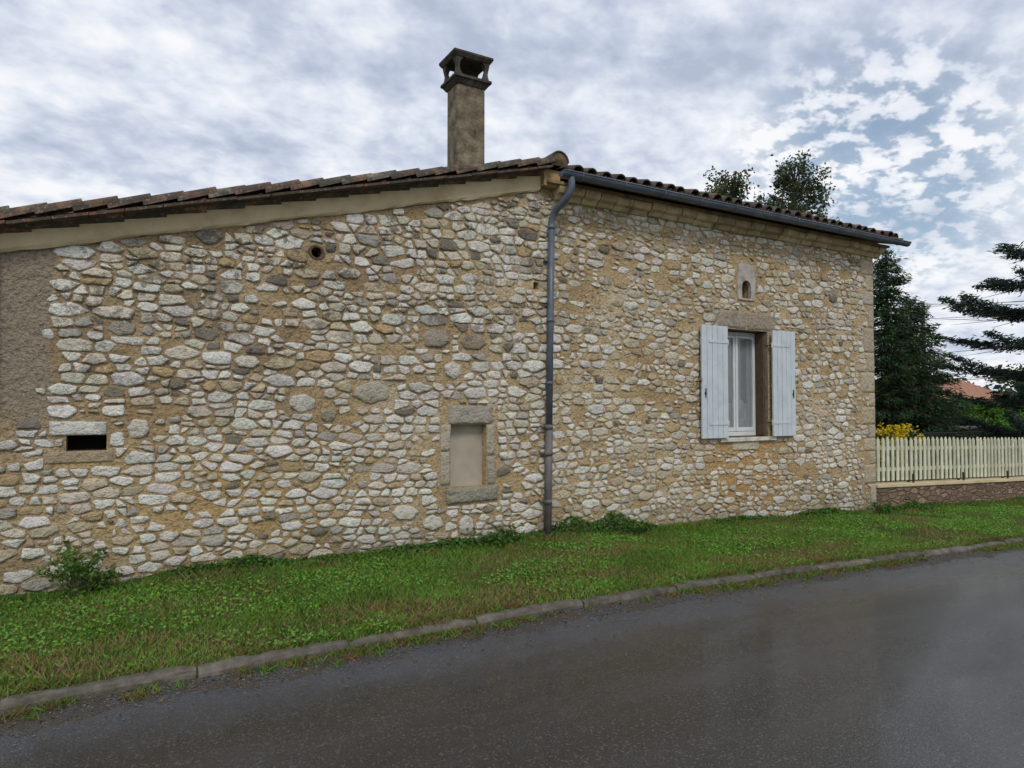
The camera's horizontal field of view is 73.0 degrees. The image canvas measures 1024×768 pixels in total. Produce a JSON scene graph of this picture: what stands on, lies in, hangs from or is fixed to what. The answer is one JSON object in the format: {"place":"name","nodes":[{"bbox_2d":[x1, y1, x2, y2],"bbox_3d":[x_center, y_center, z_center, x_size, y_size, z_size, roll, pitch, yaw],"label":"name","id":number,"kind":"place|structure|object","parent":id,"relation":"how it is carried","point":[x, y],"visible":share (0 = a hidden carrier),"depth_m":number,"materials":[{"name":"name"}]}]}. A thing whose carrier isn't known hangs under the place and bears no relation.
{"place":"outdoors","nodes":[
{"label":"outdoors","id":0,"kind":"place"},
{"bbox_2d":[0,550,1023,767],"bbox_3d":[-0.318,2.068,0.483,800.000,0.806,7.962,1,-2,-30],"label":"road","id":1,"kind":"structure","parent":0,"point":[921,667],"depth_m":3.88,"materials":[{"name":"grey asphalt"}]},
{"bbox_2d":[0,469,1023,722],"bbox_3d":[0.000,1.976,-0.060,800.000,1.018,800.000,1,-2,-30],"label":"ground","id":2,"kind":"structure","parent":0,"point":[109,662],"depth_m":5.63,"materials":[{"name":"green plant"}]},
{"bbox_2d":[32,534,107,598],"bbox_3d":[-3.452,1.440,5.420,0.502,0.511,0.347,1,-2,-30],"label":"wall weed","id":3,"kind":"object","parent":2,"relation":"on","point":[76,569],"depth_m":5.44,"materials":[{"name":"green plant"}]},
{"bbox_2d":[86,563,123,592],"bbox_3d":[-3.307,1.578,5.602,0.178,0.250,0.273,-1,-2,38],"label":"wall weed","id":4,"kind":"object","parent":2,"relation":"on","point":[98,582],"depth_m":5.59,"materials":[{"name":"green plant"}]},
{"bbox_2d":[0,188,875,594],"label":"walls","id":5,"kind":"structure","parent":2,"relation":"on","point":[30,358],"depth_m":7.06,"materials":[{"name":"stone"}]},
{"bbox_2d":[0,170,542,252],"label":"verge band","id":6,"kind":"object","parent":5,"relation":"attached to","point":[84,234],"visible":0.82,"depth_m":6.39,"materials":[{"name":"beige paint"}]},
{"bbox_2d":[307,245,325,259],"bbox_3d":[-1.897,-1.276,6.704,0.177,0.140,0.040,1,-2,-30],"label":"pipe hole surround","id":7,"kind":"object","parent":5,"relation":"attached to","point":[322,255],"visible":1,"depth_m":6.69,"materials":[{"name":"stone"}]},
{"bbox_2d":[539,425,552,537],"bbox_3d":[0.405,1.117,7.891,0.155,1.306,0.131,1,-2,-30],"label":"cast iron downpipe foot","id":8,"kind":"object","parent":5,"relation":"attached to","point":[546,501],"visible":0.93,"depth_m":7.85},
{"bbox_2d":[543,176,574,424],"bbox_3d":[0.533,-0.931,7.868,0.134,2.798,0.432,2,-2,-42],"label":"downpipe","id":9,"kind":"object","parent":5,"relation":"attached to","point":[558,207],"visible":1,"depth_m":7.91,"materials":[{"name":"grey metal"}]},
{"bbox_2d":[520,177,889,243],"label":"roof deck","id":10,"kind":"structure","parent":5,"relation":"on","point":[584,183],"depth_m":9.23,"materials":[{"name":"brown wood"}]},
{"bbox_2d":[0,150,902,239],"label":"roof tiles","id":11,"kind":"object","parent":10,"relation":"on","point":[63,214],"visible":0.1,"depth_m":6.45,"materials":[{"name":"brown tile"}]},
{"bbox_2d":[558,169,911,246],"bbox_3d":[3.446,-2.304,9.438,6.720,0.113,0.167,1,-2,-30],"label":"gutter","id":12,"kind":"object","parent":11,"relation":"attached to","point":[619,184],"visible":1,"depth_m":8.93,"materials":[{"name":"grey metal"}]},
{"bbox_2d":[447,83,484,165],"bbox_3d":[-0.651,-3.137,9.761,0.485,2.160,0.400,1,-2,-30],"label":"chimney stack","id":13,"kind":"object","parent":10,"relation":"on","point":[465,124],"visible":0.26,"depth_m":9.63,"materials":[{"name":"beige concrete"}]},
{"bbox_2d":[439,47,493,92],"bbox_3d":[-0.651,-4.356,9.797,0.609,0.440,0.524,1,-2,-30],"label":"chimney cap","id":14,"kind":"object","parent":13,"relation":"on","point":[467,68],"visible":0.88,"depth_m":9.67,"materials":[{"name":"grey concrete"}]},
{"bbox_2d":[541,152,567,189],"bbox_3d":[0.474,-2.464,8.011,0.292,0.383,0.240,1,-2,-30],"label":"ridge end mortar","id":15,"kind":"object","parent":10,"relation":"attached to","point":[553,174],"visible":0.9,"depth_m":7.95,"materials":[{"name":"concrete"}]},
{"bbox_2d":[546,179,889,248],"bbox_3d":[3.199,-2.267,9.662,6.600,0.035,0.270,1,-2,-30],"label":"eave board","id":16,"kind":"object","parent":5,"relation":"attached to","point":[618,194],"visible":0.43,"depth_m":9.19,"materials":[{"name":"brown wood"}]},
{"bbox_2d":[553,185,884,258],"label":"eave cornice","id":17,"kind":"structure","parent":5,"relation":"attached to","point":[605,201],"depth_m":9.26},
{"bbox_2d":[728,332,755,435],"bbox_3d":[3.172,-0.002,9.863,0.875,1.480,0.078,1,-2,-30],"label":"window frame","id":18,"kind":"object","parent":5,"relation":"attached to","point":[742,431],"visible":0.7,"depth_m":9.87,"materials":[{"name":"white wood"}]},
{"bbox_2d":[700,324,728,438],"bbox_3d":[2.708,-0.030,9.277,0.487,1.510,0.049,1,-2,-30],"label":"shutter","id":19,"kind":"object","parent":18,"relation":"attached to","point":[714,376],"visible":1,"depth_m":9.24,"materials":[{"name":"paint"}]},
{"bbox_2d":[709,340,728,424],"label":"shutter hinges","id":20,"kind":"object","parent":19,"relation":"attached to","point":[718,423],"visible":1,"depth_m":9.28,"materials":[{"name":"paint"}]},
{"bbox_2d":[728,338,751,427],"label":"window panes","id":21,"kind":"object","parent":18,"relation":"in","point":[744,386],"visible":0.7,"depth_m":9.95,"materials":[{"name":"grey glass"}]},
{"bbox_2d":[771,330,795,435],"bbox_3d":[3.909,-0.009,9.978,0.481,1.510,0.049,1,-2,-30],"label":"shutter","id":22,"kind":"object","parent":18,"relation":"attached to","point":[783,386],"visible":1,"depth_m":9.95,"materials":[{"name":"paint"}]},
{"bbox_2d":[771,343,790,424],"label":"shutter hinges","id":23,"kind":"object","parent":22,"relation":"attached to","point":[773,421],"visible":1,"depth_m":9.89,"materials":[{"name":"paint"}]},
{"bbox_2d":[737,263,754,300],"bbox_3d":[3.278,-1.429,9.729,0.370,0.515,0.050,1,-2,-30],"label":"pigeon hole stone","id":24,"kind":"object","parent":5,"relation":"attached to","point":[746,273],"visible":1,"depth_m":9.71,"materials":[{"name":"grey stone"}]},
{"bbox_2d":[719,436,776,441],"bbox_3d":[3.242,0.772,9.725,1.114,0.058,0.249,1,-2,-30],"label":"window sill","id":25,"kind":"structure","parent":5,"relation":"attached to","point":[741,439],"depth_m":9.60,"materials":[{"name":"beige stone"}]},
{"bbox_2d":[755,333,764,435],"bbox_3d":[3.582,0.002,9.997,0.032,1.480,0.140,1,-2,-30],"label":"window reveal board","id":26,"kind":"object","parent":5,"relation":"attached to","point":[760,383],"depth_m":9.98,"materials":[{"name":"brown wood"}]},
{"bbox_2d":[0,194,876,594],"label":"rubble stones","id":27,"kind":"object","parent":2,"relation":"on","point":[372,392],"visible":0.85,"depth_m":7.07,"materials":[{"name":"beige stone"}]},
{"bbox_2d":[466,523,525,547],"bbox_3d":[-0.162,1.623,7.408,0.672,0.247,0.444,0,-2,-12],"label":"wall weed","id":28,"kind":"object","parent":2,"relation":"on","point":[500,541],"depth_m":7.41,"materials":[{"name":"green plant"}]},
{"bbox_2d":[0,536,1023,713],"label":"kerb","id":29,"kind":"structure","parent":2,"relation":"on","point":[127,682],"depth_m":4.77,"materials":[{"name":"concrete"}]},
{"bbox_2d":[0,547,1023,751],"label":"gravel verge","id":30,"kind":"structure","parent":2,"relation":"on","point":[26,728],"depth_m":4.42,"materials":[{"name":"grey gravel"}]},
{"bbox_2d":[0,502,1023,727],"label":"fallen leaves","id":31,"kind":"object","parent":2,"relation":"on","point":[170,684],"visible":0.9,"depth_m":5.32,"materials":[{"name":"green plant"}]},
{"bbox_2d":[622,521,653,534],"bbox_3d":[1.549,1.754,8.442,0.284,0.167,0.528,-2,-2,41],"label":"wall weed","id":32,"kind":"object","parent":2,"relation":"on","point":[639,528],"depth_m":8.38,"materials":[{"name":"green plant"}]},
{"bbox_2d":[703,165,764,201],"bbox_3d":[9.378,-3.137,30.061,2.732,12.596,2.688,0,-2,-6],"label":"birch tree","id":33,"kind":"object","parent":2,"relation":"on","point":[724,188],"visible":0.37,"depth_m":29.81,"materials":[{"name":"green plant"}]},
{"bbox_2d":[753,149,839,220],"bbox_3d":[12.345,-3.486,30.169,3.671,13.300,3.812,-1,-2,24],"label":"birch tree","id":34,"kind":"object","parent":2,"relation":"on","point":[796,189],"visible":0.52,"depth_m":29.92,"materials":[{"name":"green plant"}]},
{"bbox_2d":[866,498,898,513],"bbox_3d":[5.891,1.931,10.922,0.550,0.283,0.401,1,-2,-22],"label":"wall weed","id":35,"kind":"object","parent":2,"relation":"on","point":[886,508],"depth_m":10.87,"materials":[{"name":"green plant"}]},
{"bbox_2d":[875,423,924,481],"bbox_3d":[7.212,1.477,13.076,1.328,1.498,0.936,1,-2,-30],"label":"yellow flower bush","id":36,"kind":"object","parent":2,"relation":"on","point":[896,429],"visible":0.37,"depth_m":13.03,"materials":[{"name":"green plant"}]},
{"bbox_2d":[873,249,968,475],"bbox_3d":[9.922,-0.629,17.986,2.863,6.044,3.226,1,-2,-30],"label":"spruce tree","id":37,"kind":"object","parent":2,"relation":"on","point":[891,367],"visible":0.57,"depth_m":17.70,"materials":[{"name":"green plant"}]},
{"bbox_2d":[875,293,983,478],"bbox_3d":[10.536,0.018,18.485,3.359,4.887,3.499,2,-2,-45],"label":"spruce tree","id":38,"kind":"object","parent":2,"relation":"on","point":[946,407],"visible":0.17,"depth_m":17.96,"materials":[{"name":"green plant"}]},
{"bbox_2d":[875,377,1001,408],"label":"neighbour house","id":39,"kind":"structure","parent":2,"relation":"on","point":[970,389],"depth_m":35.95,"materials":[{"name":"tile"}]},
{"bbox_2d":[876,476,1023,509],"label":"garden wall","id":40,"kind":"structure","parent":2,"relation":"on","point":[942,491],"depth_m":12.25,"materials":[{"name":"stone"}]},
{"bbox_2d":[876,437,1023,482],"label":"picket fence","id":41,"kind":"object","parent":40,"relation":"on","point":[907,448],"visible":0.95,"depth_m":12.44,"materials":[{"name":"paint"}]},
{"bbox_2d":[882,401,1023,469],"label":"hedge","id":42,"kind":"object","parent":2,"relation":"on","point":[992,416],"visible":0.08,"depth_m":23.53,"materials":[{"name":"green plant"}]},
{"bbox_2d":[909,430,1023,480],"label":"hedge","id":43,"kind":"object","parent":2,"relation":"on","point":[939,433],"visible":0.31,"depth_m":17.14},
{"bbox_2d":[957,426,980,453],"bbox_3d":[12.646,1.877,19.735,1.400,1.340,0.900,1,-2,-30],"label":"garden table","id":44,"kind":"object","parent":2,"relation":"on","point":[973,427],"visible":0.09,"depth_m":19.45,"materials":[{"name":"concrete"}]},
{"bbox_2d":[921,241,1023,476],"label":"cedar tree","id":45,"kind":"object","parent":2,"relation":"on","point":[981,308],"visible":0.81,"depth_m":18.46,"materials":[{"name":"green plant"}]},
{"bbox_2d":[921,301,1023,326],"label":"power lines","id":46,"kind":"object","parent":2,"relation":"on","point":[922,302],"visible":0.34,"depth_m":44.45,"materials":[{"name":"metal"}]},
{"bbox_2d":[962,378,1016,394],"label":"distant trees","id":47,"kind":"object","parent":2,"relation":"on","point":[1008,390],"visible":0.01,"depth_m":98.36,"materials":[{"name":"green plant"}]},
{"bbox_2d":[984,361,1023,395],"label":"garden tree","id":48,"kind":"object","parent":2,"relation":"on","point":[1013,382],"visible":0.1,"depth_m":37.35,"materials":[{"name":"green plant"}]},
{"bbox_2d":[0,0,1023,391],"label":"sky","id":49,"kind":"structure","parent":0,"point":[915,108],"materials":[{"name":"grey"}]}
]}

